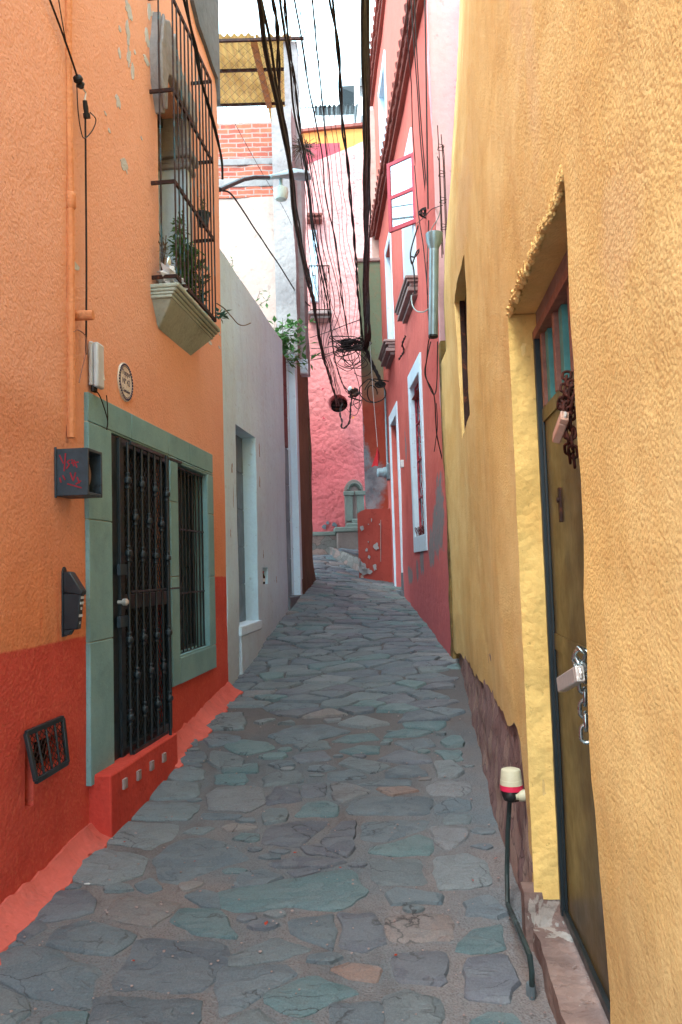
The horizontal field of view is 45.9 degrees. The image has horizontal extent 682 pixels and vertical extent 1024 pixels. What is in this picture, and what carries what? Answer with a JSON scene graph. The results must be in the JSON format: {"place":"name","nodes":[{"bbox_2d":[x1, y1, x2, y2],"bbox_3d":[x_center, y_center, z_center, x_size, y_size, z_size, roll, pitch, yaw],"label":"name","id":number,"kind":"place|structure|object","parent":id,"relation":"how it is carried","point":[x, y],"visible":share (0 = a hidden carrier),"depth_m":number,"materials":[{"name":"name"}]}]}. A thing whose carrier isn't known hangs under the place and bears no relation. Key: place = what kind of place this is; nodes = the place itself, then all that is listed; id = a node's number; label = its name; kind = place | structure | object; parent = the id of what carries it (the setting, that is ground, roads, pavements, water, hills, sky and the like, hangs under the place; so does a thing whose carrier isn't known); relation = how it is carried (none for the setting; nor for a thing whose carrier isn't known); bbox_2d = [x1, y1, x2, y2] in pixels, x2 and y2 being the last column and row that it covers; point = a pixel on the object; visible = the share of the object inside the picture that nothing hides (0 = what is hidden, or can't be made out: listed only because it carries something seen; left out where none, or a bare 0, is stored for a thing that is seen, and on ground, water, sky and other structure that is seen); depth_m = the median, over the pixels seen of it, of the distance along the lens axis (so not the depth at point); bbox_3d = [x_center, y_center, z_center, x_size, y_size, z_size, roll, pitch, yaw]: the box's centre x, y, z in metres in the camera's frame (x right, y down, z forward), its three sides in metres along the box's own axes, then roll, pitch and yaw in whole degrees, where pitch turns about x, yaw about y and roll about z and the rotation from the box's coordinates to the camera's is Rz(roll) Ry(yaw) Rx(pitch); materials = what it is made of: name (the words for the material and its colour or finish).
{"place":"outdoors","nodes":[
{"label":"outdoors","id":0,"kind":"place"},
{"bbox_2d":[167,221,190,284],"bbox_3d":[-1.320,-2.075,6.578,0.196,0.573,0.302,-2,-4,0],"label":"potted plant","id":1,"kind":"object","parent":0,"point":[178,264],"visible":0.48,"depth_m":6.56,"materials":[{"name":"green plant"}]},
{"bbox_2d":[0,555,555,1023],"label":"street","id":2,"kind":"structure","parent":0,"point":[450,993],"depth_m":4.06,"materials":[{"name":"stone"}]},
{"bbox_2d":[0,0,242,964],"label":"orange house","id":3,"kind":"structure","parent":2,"relation":"on","point":[128,680],"depth_m":5.17,"materials":[{"name":"paint"}]},
{"bbox_2d":[23,715,69,783],"bbox_3d":[-1.524,1.224,4.175,0.088,0.259,0.444,-2,-4,3],"label":"vent hatch","id":4,"kind":"object","parent":3,"relation":"attached to","point":[44,775],"visible":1,"depth_m":4.16,"materials":[{"name":"black metal"}]},
{"bbox_2d":[49,0,77,75],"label":"wall wire","id":5,"kind":"object","parent":3,"relation":"attached to","point":[59,25],"depth_m":4.66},
{"bbox_2d":[61,567,85,636],"bbox_3d":[-1.497,0.500,4.509,0.125,0.390,0.061,-2,-4,6],"label":"letter box","id":6,"kind":"object","parent":3,"relation":"attached to","point":[73,591],"visible":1,"depth_m":4.48,"materials":[{"name":"black metal"}]},
{"bbox_2d":[54,447,102,498],"bbox_3d":[-1.495,-0.215,4.578,0.230,0.284,0.243,-2,-4,0],"label":"meter box","id":7,"kind":"object","parent":3,"relation":"attached to","point":[77,473],"visible":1,"depth_m":4.47,"materials":[{"name":"metal"}]},
{"bbox_2d":[73,74,90,118],"bbox_3d":[-1.576,-2.535,4.913,0.060,0.209,0.172,-2,-4,10],"label":"wire insulator","id":8,"kind":"object","parent":3,"relation":"attached to","point":[78,79],"visible":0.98,"depth_m":4.94,"materials":[{"name":"black rubber"}]},
{"bbox_2d":[84,118,86,354],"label":"wall wire","id":9,"kind":"object","parent":3,"relation":"attached to","point":[85,228],"depth_m":4.92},
{"bbox_2d":[76,83,95,138],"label":"wall wire","id":10,"kind":"object","parent":3,"relation":"attached to","point":[78,116],"depth_m":4.86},
{"bbox_2d":[89,341,104,392],"bbox_3d":[-1.517,-0.897,5.000,0.061,0.310,0.113,-2,-4,6],"label":"junction box","id":11,"kind":"object","parent":3,"relation":"attached to","point":[96,367],"visible":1,"depth_m":4.95,"materials":[{"name":"white plastic"}]},
{"bbox_2d":[117,362,132,401],"bbox_3d":[-1.488,-0.897,5.566,0.015,0.271,0.271,-2,-4,6],"label":"name plaque","id":12,"kind":"object","parent":3,"relation":"attached to","point":[125,380],"visible":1,"depth_m":5.55,"materials":[{"name":"white ceramic"}]},
{"bbox_2d":[111,434,172,760],"bbox_3d":[-1.471,0.587,5.739,0.300,2.149,1.180,-2,-4,6],"label":"door","id":13,"kind":"structure","parent":3,"relation":"in","point":[118,445],"depth_m":5.64,"materials":[{"name":"black metal"}]},
{"bbox_2d":[157,231,168,272],"bbox_3d":[-1.389,-2.014,6.268,0.094,0.309,0.127,0,-4,-18],"label":"potted plant","id":14,"kind":"object","parent":3,"relation":"on","point":[164,248],"visible":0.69,"depth_m":6.26,"materials":[{"name":"green plant"}]},
{"bbox_2d":[157,262,187,289],"bbox_3d":[-1.344,-1.825,6.347,0.231,0.247,0.362,-4,-5,34],"label":"plastic bag","id":15,"kind":"object","parent":3,"relation":"on","point":[167,268],"visible":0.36,"depth_m":6.23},
{"bbox_2d":[178,467,205,653],"bbox_3d":[-1.392,0.411,6.971,0.179,1.585,0.884,-2,-4,6],"label":"window","id":16,"kind":"structure","parent":3,"relation":"in","point":[186,481],"depth_m":7.14,"materials":[{"name":"black metal"}]},
{"bbox_2d":[194,258,210,305],"bbox_3d":[-1.263,-2.011,7.201,0.212,0.496,0.305,-2,-4,0],"label":"potted plant","id":17,"kind":"object","parent":3,"relation":"attached to","point":[201,281],"visible":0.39,"depth_m":7.21,"materials":[{"name":"green plant"}]},
{"bbox_2d":[196,210,209,227],"bbox_3d":[-1.250,-2.647,7.289,0.139,0.120,0.139,-2,-4,0],"label":"hanging pot","id":18,"kind":"object","parent":3,"relation":"hanging from","point":[203,217],"visible":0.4,"depth_m":7.24,"materials":[{"name":"plastic"}]},
{"bbox_2d":[183,0,223,179],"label":"cage cable","id":19,"kind":"object","parent":3,"relation":"attached to","point":[196,59],"visible":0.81,"depth_m":6.75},
{"bbox_2d":[186,0,222,169],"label":"cage cable","id":20,"kind":"object","parent":3,"relation":"attached to","point":[197,51],"visible":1,"depth_m":6.74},
{"bbox_2d":[215,307,229,322],"bbox_3d":[-1.064,-1.779,7.307,0.162,0.154,0.195,0,-4,-21],"label":"trailing succulent","id":21,"kind":"object","parent":3,"relation":"attached to","point":[223,315],"visible":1,"depth_m":7.31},
{"bbox_2d":[220,250,302,684],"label":"white wall house","id":22,"kind":"structure","parent":2,"relation":"on","point":[261,466],"depth_m":9.71,"materials":[{"name":"paint"}]},
{"bbox_2d":[235,434,245,621],"bbox_3d":[-1.212,0.171,9.176,0.128,2.192,0.986,-2,-4,6],"label":"door","id":23,"kind":"structure","parent":22,"relation":"in","point":[239,463],"depth_m":9.47,"materials":[{"name":"grey metal"}]},
{"bbox_2d":[219,168,310,201],"bbox_3d":[-0.887,-3.925,9.605,0.299,1.101,2.120,-4,-4,25],"label":"street lamp","id":24,"kind":"object","parent":22,"relation":"attached to","point":[280,192],"visible":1,"depth_m":9.93,"materials":[{"name":"grey metal"}]},
{"bbox_2d":[282,354,287,447],"bbox_3d":[-0.934,-1.751,12.280,0.062,1.441,0.954,-2,-4,6],"label":"door panel","id":25,"kind":"structure","parent":22,"relation":"in","point":[284,359],"depth_m":12.57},
{"bbox_2d":[285,448,291,595],"bbox_3d":[-0.878,0.128,12.148,0.062,2.287,0.954,-2,-4,6],"label":"door","id":26,"kind":"structure","parent":22,"relation":"in","point":[287,501],"depth_m":12.42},
{"bbox_2d":[269,313,321,372],"bbox_3d":[-0.833,-2.515,12.827,1.071,1.092,0.831,-2,-4,0],"label":"shrub","id":27,"kind":"object","parent":22,"relation":"on","point":[284,338],"visible":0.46,"depth_m":12.66,"materials":[{"name":"green plant"}]},
{"bbox_2d":[218,33,315,593],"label":"brick house","id":28,"kind":"structure","parent":2,"relation":"on","point":[244,79],"depth_m":13.61,"materials":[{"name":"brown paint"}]},
{"bbox_2d":[222,190,310,306],"bbox_3d":[-0.914,-3.583,11.580,0.063,0.646,5.851,-2,-4,7],"label":"overhead cable","id":29,"kind":"object","parent":28,"relation":"attached to","point":[230,193],"visible":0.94,"depth_m":10.32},
{"bbox_2d":[292,133,319,167],"bbox_3d":[-0.638,-6.019,13.349,0.584,0.557,0.497,-2,-4,0],"label":"dry nest","id":30,"kind":"object","parent":28,"relation":"attached to","point":[309,145],"visible":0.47,"depth_m":13.34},
{"bbox_2d":[298,138,337,397],"bbox_3d":[-0.392,-3.979,15.746,0.173,2.035,8.864,-2,-4,3],"label":"thin wire","id":31,"kind":"object","parent":28,"relation":"attached to","point":[320,282],"visible":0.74,"depth_m":14.95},
{"bbox_2d":[1,612,545,1023],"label":"grit","id":32,"kind":"object","parent":2,"relation":"on","point":[368,948],"visible":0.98,"depth_m":3.88,"materials":[{"name":"gravel"}]},
{"bbox_2d":[312,531,336,554],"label":"stone wall","id":33,"kind":"structure","parent":2,"relation":"on","point":[322,542],"depth_m":19.36,"materials":[{"name":"stone"}]},
{"bbox_2d":[301,122,362,418],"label":"orange upper house","id":34,"kind":"structure","parent":2,"relation":"on","point":[354,135],"depth_m":26.92,"materials":[{"name":"paint"}]},
{"bbox_2d":[304,142,371,531],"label":"pink house","id":35,"kind":"structure","parent":2,"relation":"on","point":[337,457],"depth_m":20.33,"materials":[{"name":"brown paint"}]},
{"bbox_2d":[257,0,336,405],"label":"overhead cable","id":36,"kind":"object","parent":35,"relation":"attached to","point":[267,57],"visible":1,"depth_m":6.51,"materials":[{"name":"rubber"}]},
{"bbox_2d":[262,0,335,402],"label":"overhead cable","id":37,"kind":"object","parent":35,"relation":"attached to","point":[273,63],"visible":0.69,"depth_m":6.91,"materials":[{"name":"rubber"}]},
{"bbox_2d":[271,0,339,405],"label":"twisted cable","id":38,"kind":"object","parent":35,"relation":"attached to","point":[277,34],"visible":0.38,"depth_m":6.29,"materials":[{"name":"rubber"}]},
{"bbox_2d":[309,230,317,302],"bbox_3d":[-0.696,-6.227,20.406,0.195,1.847,0.152,-2,-4,0],"label":"window","id":39,"kind":"structure","parent":35,"relation":"in","point":[313,261],"depth_m":20.34,"materials":[{"name":"white glass"}]},
{"bbox_2d":[298,140,335,392],"bbox_3d":[-0.422,-3.965,15.747,0.187,2.040,8.866,-2,-4,3],"label":"thin wire","id":40,"kind":"object","parent":35,"relation":"attached to","point":[310,255],"visible":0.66,"depth_m":13.81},
{"bbox_2d":[304,147,338,397],"bbox_3d":[-0.320,-3.968,15.743,0.219,2.025,8.862,-2,-4,2],"label":"thin wire","id":41,"kind":"object","parent":35,"relation":"attached to","point":[321,266],"visible":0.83,"depth_m":13.84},
{"bbox_2d":[304,139,340,399],"bbox_3d":[-0.243,-3.970,15.742,0.268,2.030,8.861,-2,-4,1],"label":"thin wire","id":42,"kind":"object","parent":35,"relation":"attached to","point":[325,259],"visible":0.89,"depth_m":14.06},
{"bbox_2d":[306,139,341,399],"bbox_3d":[-0.170,-3.976,15.741,0.340,2.012,8.862,-2,-4,2],"label":"thin wire","id":43,"kind":"object","parent":35,"relation":"attached to","point":[328,253],"visible":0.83,"depth_m":13.47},
{"bbox_2d":[329,547,358,570],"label":"kerb","id":44,"kind":"structure","parent":2,"relation":"on","point":[350,561],"depth_m":16.57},
{"bbox_2d":[357,110,392,581],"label":"corner house","id":45,"kind":"structure","parent":2,"relation":"on","point":[374,539],"depth_m":15.89,"materials":[{"name":"orange paint"}]},
{"bbox_2d":[283,0,350,393],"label":"twisted cable","id":46,"kind":"object","parent":45,"relation":"attached to","point":[290,53],"visible":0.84,"depth_m":8.12,"materials":[{"name":"rubber"}]},
{"bbox_2d":[279,0,346,392],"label":"overhead cable","id":47,"kind":"object","parent":46,"relation":"attached to","point":[287,48],"visible":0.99,"depth_m":8.00,"materials":[{"name":"rubber"}]},
{"bbox_2d":[361,342,381,380],"bbox_3d":[0.589,-2.832,15.284,0.506,0.909,0.084,-6,-6,43],"label":"twisted cable","id":48,"kind":"object","parent":45,"relation":"attached to","point":[375,370],"visible":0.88,"depth_m":15.27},
{"bbox_2d":[370,0,450,655],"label":"red house","id":49,"kind":"structure","parent":2,"relation":"on","point":[416,499],"depth_m":11.53,"materials":[{"name":"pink paint"}]},
{"bbox_2d":[333,343,372,376],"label":"wire loops","id":50,"kind":"object","parent":49,"relation":"attached to","point":[354,359],"visible":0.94,"depth_m":15.70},
{"bbox_2d":[328,336,371,356],"bbox_3d":[0.174,-3.266,15.764,0.862,0.412,0.347,-2,-4,0],"label":"cable tangle","id":51,"kind":"object","parent":50,"relation":"attached to","point":[358,340],"visible":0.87,"depth_m":15.70,"materials":[{"name":"rubber"}]},
{"bbox_2d":[282,9,340,338],"bbox_3d":[-0.429,-4.363,12.008,0.243,1.452,7.898,-2,-4,4],"label":"thin wire","id":52,"kind":"object","parent":51,"relation":"attached to","point":[307,169],"visible":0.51,"depth_m":10.65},
{"bbox_2d":[281,0,342,337],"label":"thin wire","id":53,"kind":"object","parent":51,"relation":"attached to","point":[311,178],"visible":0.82,"depth_m":11.50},
{"bbox_2d":[287,1,343,338],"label":"thin wire","id":54,"kind":"object","parent":51,"relation":"attached to","point":[310,146],"visible":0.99,"depth_m":9.55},
{"bbox_2d":[289,0,344,329],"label":"thin wire","id":55,"kind":"object","parent":51,"relation":"attached to","point":[317,153],"visible":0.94,"depth_m":11.09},
{"bbox_2d":[294,0,347,333],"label":"overhead cable","id":56,"kind":"object","parent":51,"relation":"attached to","point":[320,147],"visible":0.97,"depth_m":9.04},
{"bbox_2d":[297,0,348,335],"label":"thin wire","id":57,"kind":"object","parent":51,"relation":"attached to","point":[325,131],"visible":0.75,"depth_m":10.62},
{"bbox_2d":[299,0,350,331],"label":"thin wire","id":58,"kind":"object","parent":51,"relation":"attached to","point":[331,163],"visible":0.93,"depth_m":11.03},
{"bbox_2d":[305,59,346,337],"bbox_3d":[-0.215,-4.739,12.564,0.066,2.332,6.826,-2,-4,5],"label":"thin wire","id":59,"kind":"object","parent":51,"relation":"attached to","point":[322,176],"visible":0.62,"depth_m":11.84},
{"bbox_2d":[304,1,355,329],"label":"thin wire","id":60,"kind":"object","parent":51,"relation":"attached to","point":[334,148],"visible":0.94,"depth_m":10.47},
{"bbox_2d":[312,0,348,336],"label":"overhead cable","id":61,"kind":"object","parent":51,"relation":"attached to","point":[325,134],"visible":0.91,"depth_m":9.25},
{"bbox_2d":[311,0,360,338],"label":"thin wire","id":62,"kind":"object","parent":51,"relation":"attached to","point":[340,159],"visible":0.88,"depth_m":9.84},
{"bbox_2d":[328,0,363,341],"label":"twisted cable","id":63,"kind":"object","parent":51,"relation":"attached to","point":[338,52],"visible":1,"depth_m":8.67,"materials":[{"name":"rubber"}]},
{"bbox_2d":[360,0,366,348],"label":"bundled cable","id":64,"kind":"object","parent":51,"relation":"attached to","point":[362,12],"visible":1,"depth_m":8.07,"materials":[{"name":"rubber"}]},
{"bbox_2d":[362,0,367,350],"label":"bundled cable","id":65,"kind":"object","parent":51,"relation":"attached to","point":[366,164],"visible":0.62,"depth_m":8.84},
{"bbox_2d":[366,5,367,344],"bbox_3d":[0.348,-3.763,11.090,0.093,0.585,9.206,-2,-4,1],"label":"bundled cable","id":66,"kind":"object","parent":51,"relation":"attached to","point":[367,163],"visible":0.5,"depth_m":9.15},
{"bbox_2d":[366,0,369,345],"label":"bundled cable","id":67,"kind":"object","parent":51,"relation":"attached to","point":[368,114],"visible":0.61,"depth_m":9.13,"materials":[{"name":"rubber"}]},
{"bbox_2d":[367,0,370,345],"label":"bundled cable","id":68,"kind":"object","parent":51,"relation":"attached to","point":[369,186],"visible":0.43,"depth_m":10.60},
{"bbox_2d":[367,78,370,347],"bbox_3d":[0.420,-4.173,11.720,0.122,1.532,8.005,-2,-4,1],"label":"bundled cable","id":69,"kind":"object","parent":51,"relation":"attached to","point":[370,198],"visible":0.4,"depth_m":11.26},
{"bbox_2d":[359,378,388,402],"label":"coiled wire","id":70,"kind":"object","parent":49,"relation":"attached to","point":[370,379],"visible":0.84,"depth_m":14.96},
{"bbox_2d":[370,349,379,466],"bbox_3d":[0.596,-1.984,14.822,0.145,2.330,0.160,-3,-4,17],"label":"hanging cable","id":71,"kind":"object","parent":49,"relation":"attached to","point":[376,460],"visible":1,"depth_m":14.71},
{"bbox_2d":[378,50,386,161],"bbox_3d":[0.831,-7.035,14.609,0.157,1.976,1.300,-2,-4,-2],"label":"window","id":72,"kind":"structure","parent":49,"relation":"in","point":[382,95],"depth_m":15.13,"materials":[{"name":"white glass"}]},
{"bbox_2d":[377,389,389,480],"bbox_3d":[0.787,-1.497,15.331,0.256,1.798,0.241,-2,-4,0],"label":"electric meter","id":73,"kind":"object","parent":49,"relation":"attached to","point":[384,472],"visible":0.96,"depth_m":15.24,"materials":[{"name":"grey metal"}]},
{"bbox_2d":[384,232,394,338],"bbox_3d":[0.929,-3.886,14.301,0.157,1.988,1.090,-2,-4,-2],"label":"window","id":74,"kind":"structure","parent":49,"relation":"in","point":[388,260],"depth_m":14.69,"materials":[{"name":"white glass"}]},
{"bbox_2d":[389,401,403,595],"bbox_3d":[1.029,-0.032,14.136,0.210,3.589,1.445,-2,-4,-2],"label":"doorway","id":75,"kind":"structure","parent":49,"relation":"in","point":[393,417],"depth_m":13.67,"materials":[{"name":"paint"}]},
{"bbox_2d":[386,127,416,277],"bbox_3d":[0.925,-4.124,11.430,0.555,2.067,1.380,-2,-4,0],"label":"window","id":76,"kind":"structure","parent":49,"relation":"in","point":[400,172],"depth_m":10.95,"materials":[{"name":"white glass"}]},
{"bbox_2d":[407,0,414,160],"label":"wall wire","id":77,"kind":"object","parent":49,"relation":"attached to","point":[411,80],"depth_m":10.03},
{"bbox_2d":[410,225,418,263],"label":"hanging wire","id":78,"kind":"object","parent":49,"relation":"attached to","point":[412,246],"visible":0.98,"depth_m":10.46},
{"bbox_2d":[407,352,427,552],"bbox_3d":[1.124,-0.756,11.167,0.157,2.605,1.364,-2,-4,-2],"label":"window","id":79,"kind":"structure","parent":49,"relation":"in","point":[416,420],"depth_m":11.62,"materials":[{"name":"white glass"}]},
{"bbox_2d":[411,0,424,188],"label":"wall wire","id":80,"kind":"object","parent":49,"relation":"attached to","point":[417,93],"depth_m":9.46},
{"bbox_2d":[414,0,425,181],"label":"wall wire","id":81,"kind":"object","parent":49,"relation":"attached to","point":[418,89],"depth_m":9.36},
{"bbox_2d":[414,165,425,273],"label":"wall wire","id":82,"kind":"object","parent":49,"relation":"attached to","point":[419,220],"depth_m":9.82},
{"bbox_2d":[426,220,428,316],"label":"wall wire","id":83,"kind":"object","parent":49,"relation":"attached to","point":[426,277],"depth_m":9.56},
{"bbox_2d":[425,341,437,394],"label":"hanging wire","id":84,"kind":"object","parent":49,"relation":"attached to","point":[437,370],"visible":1,"depth_m":8.72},
{"bbox_2d":[427,0,459,408],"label":"pale pink house","id":85,"kind":"structure","parent":2,"relation":"on","point":[442,32],"depth_m":9.20,"materials":[{"name":"paint"}]},
{"bbox_2d":[424,0,428,208],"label":"corner conduit","id":86,"kind":"object","parent":85,"relation":"attached to","point":[426,104],"visible":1,"depth_m":9.09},
{"bbox_2d":[425,230,442,338],"bbox_3d":[1.020,-2.433,8.641,0.191,1.146,0.186,-4,-5,34],"label":"downpipe","id":87,"kind":"object","parent":85,"relation":"attached to","point":[433,240],"visible":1,"depth_m":8.60,"materials":[{"name":"grey metal"}]},
{"bbox_2d":[424,334,441,458],"bbox_3d":[1.008,-1.231,8.867,0.114,1.286,0.731,-3,-4,13],"label":"hanging wire","id":88,"kind":"object","parent":87,"relation":"hanging from","point":[433,395],"visible":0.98,"depth_m":8.85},
{"bbox_2d":[500,767,535,1000],"bbox_3d":[0.780,1.712,3.522,0.167,1.009,0.765,-3,-4,14],"label":"water meter","id":89,"kind":"object","parent":2,"relation":"on","point":[511,787],"visible":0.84,"depth_m":3.81,"materials":[{"name":"beige plastic"}]},
{"bbox_2d":[438,0,681,1023],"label":"yellow house","id":90,"kind":"structure","parent":2,"relation":"on","point":[563,247],"depth_m":2.67,"materials":[{"name":"paint"}]},
{"bbox_2d":[437,125,446,255],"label":"rebar column","id":91,"kind":"structure","parent":90,"relation":"on","point":[444,197],"depth_m":8.80,"materials":[{"name":"brown metal"}]},
{"bbox_2d":[459,298,469,428],"bbox_3d":[1.072,-1.278,6.480,0.120,1.305,1.154,-2,-4,5],"label":"slot window","id":92,"kind":"structure","parent":90,"relation":"in","point":[462,305],"depth_m":6.99,"materials":[{"name":"brown metal"}]},
{"bbox_2d":[556,370,578,468],"bbox_3d":[0.802,-0.335,2.825,0.074,0.381,0.224,-2,-4,8],"label":"chain","id":93,"kind":"object","parent":90,"relation":"attached to","point":[566,404],"visible":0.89,"depth_m":2.76,"materials":[{"name":"metal"}]},
{"bbox_2d":[552,411,568,443],"bbox_3d":[0.733,-0.283,2.686,0.045,0.107,0.106,-1,-4,-12],"label":"padlock","id":94,"kind":"object","parent":93,"relation":"hanging from","point":[561,425],"visible":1,"depth_m":2.66,"materials":[{"name":"metal"}]},
{"bbox_2d":[532,265,609,1023],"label":"door","id":95,"kind":"structure","parent":90,"relation":"in","point":[580,895],"depth_m":3.26,"materials":[{"name":"wood"}]},
{"bbox_2d":[571,646,588,744],"bbox_3d":[0.801,0.598,2.654,0.077,0.313,0.229,-4,-4,25],"label":"chain","id":96,"kind":"object","parent":95,"relation":"attached to","point":[576,660],"visible":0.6,"depth_m":2.60,"materials":[{"name":"metal"}]},
{"bbox_2d":[556,665,584,691],"bbox_3d":[0.746,0.545,2.617,0.030,0.116,0.257,-2,-4,0],"label":"padlock","id":97,"kind":"object","parent":96,"relation":"hanging from","point":[573,677],"visible":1,"depth_m":2.56,"materials":[{"name":"metal"}]},
{"bbox_2d":[218,104,357,128],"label":"white terrace house","id":98,"kind":"structure","parent":0,"point":[349,114],"depth_m":35.30,"materials":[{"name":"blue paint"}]},
{"bbox_2d":[217,0,375,118],"label":"sky","id":99,"kind":"structure","parent":0,"point":[232,18],"materials":[{"name":"white"}]},
{"bbox_2d":[352,392,361,408],"bbox_3d":[0.395,-2.687,19.441,0.320,0.443,0.166,-3,-4,13],"label":"hanging cable","id":100,"kind":"object","parent":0,"point":[356,403],"visible":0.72,"depth_m":19.40,"materials":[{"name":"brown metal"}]},
{"bbox_2d":[348,386,360,401],"bbox_3d":[0.318,-2.855,19.457,0.302,0.383,0.186,0,-4,-24],"label":"cable clamp","id":101,"kind":"object","parent":100,"relation":"attached to","point":[354,392],"visible":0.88,"depth_m":19.41,"materials":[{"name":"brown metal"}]},
{"bbox_2d":[339,398,351,428],"bbox_3d":[0.137,-2.458,19.598,0.158,0.855,0.538,2,-5,-40],"label":"hanging cable","id":102,"kind":"object","parent":101,"relation":"hanging from","point":[350,409],"visible":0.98,"depth_m":19.61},
{"bbox_2d":[342,68,372,122],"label":"white apartment block","id":103,"kind":"structure","parent":0,"point":[352,94],"depth_m":41.66,"materials":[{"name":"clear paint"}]},
{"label":"raised pavement","id":104,"kind":"structure","parent":0,"visible":0},
{"bbox_2d":[338,548,358,555],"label":"platform slabs","id":105,"kind":"structure","parent":104,"relation":"on","point":[353,551],"depth_m":17.51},
{"bbox_2d":[333,479,364,549],"bbox_3d":[0.210,0.227,19.659,0.826,2.080,1.112,-2,-4,0],"label":"wall fountain","id":106,"kind":"object","parent":104,"relation":"on","point":[347,534],"depth_m":19.69,"materials":[{"name":"stone"}]},
{"bbox_3d":[-1.304,-1.779,6.779,0.146,0.120,0.146,-2,-4,0],"label":"flower pot","id":107,"kind":"object","parent":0,"visible":0},
{"bbox_2d":[168,210,189,278],"bbox_3d":[-1.349,-2.167,6.757,0.178,0.735,0.262,-2,-4,0],"label":"potted plant","id":108,"kind":"object","parent":107,"relation":"in","point":[173,229],"visible":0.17,"depth_m":6.74,"materials":[{"name":"green plant"}]},
{"bbox_2d":[171,240,204,292],"bbox_3d":[-1.296,-2.034,6.774,0.271,0.578,0.394,-2,-4,0],"label":"potted plant","id":109,"kind":"object","parent":107,"relation":"in","point":[197,251],"visible":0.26,"depth_m":6.79,"materials":[{"name":"green plant"}]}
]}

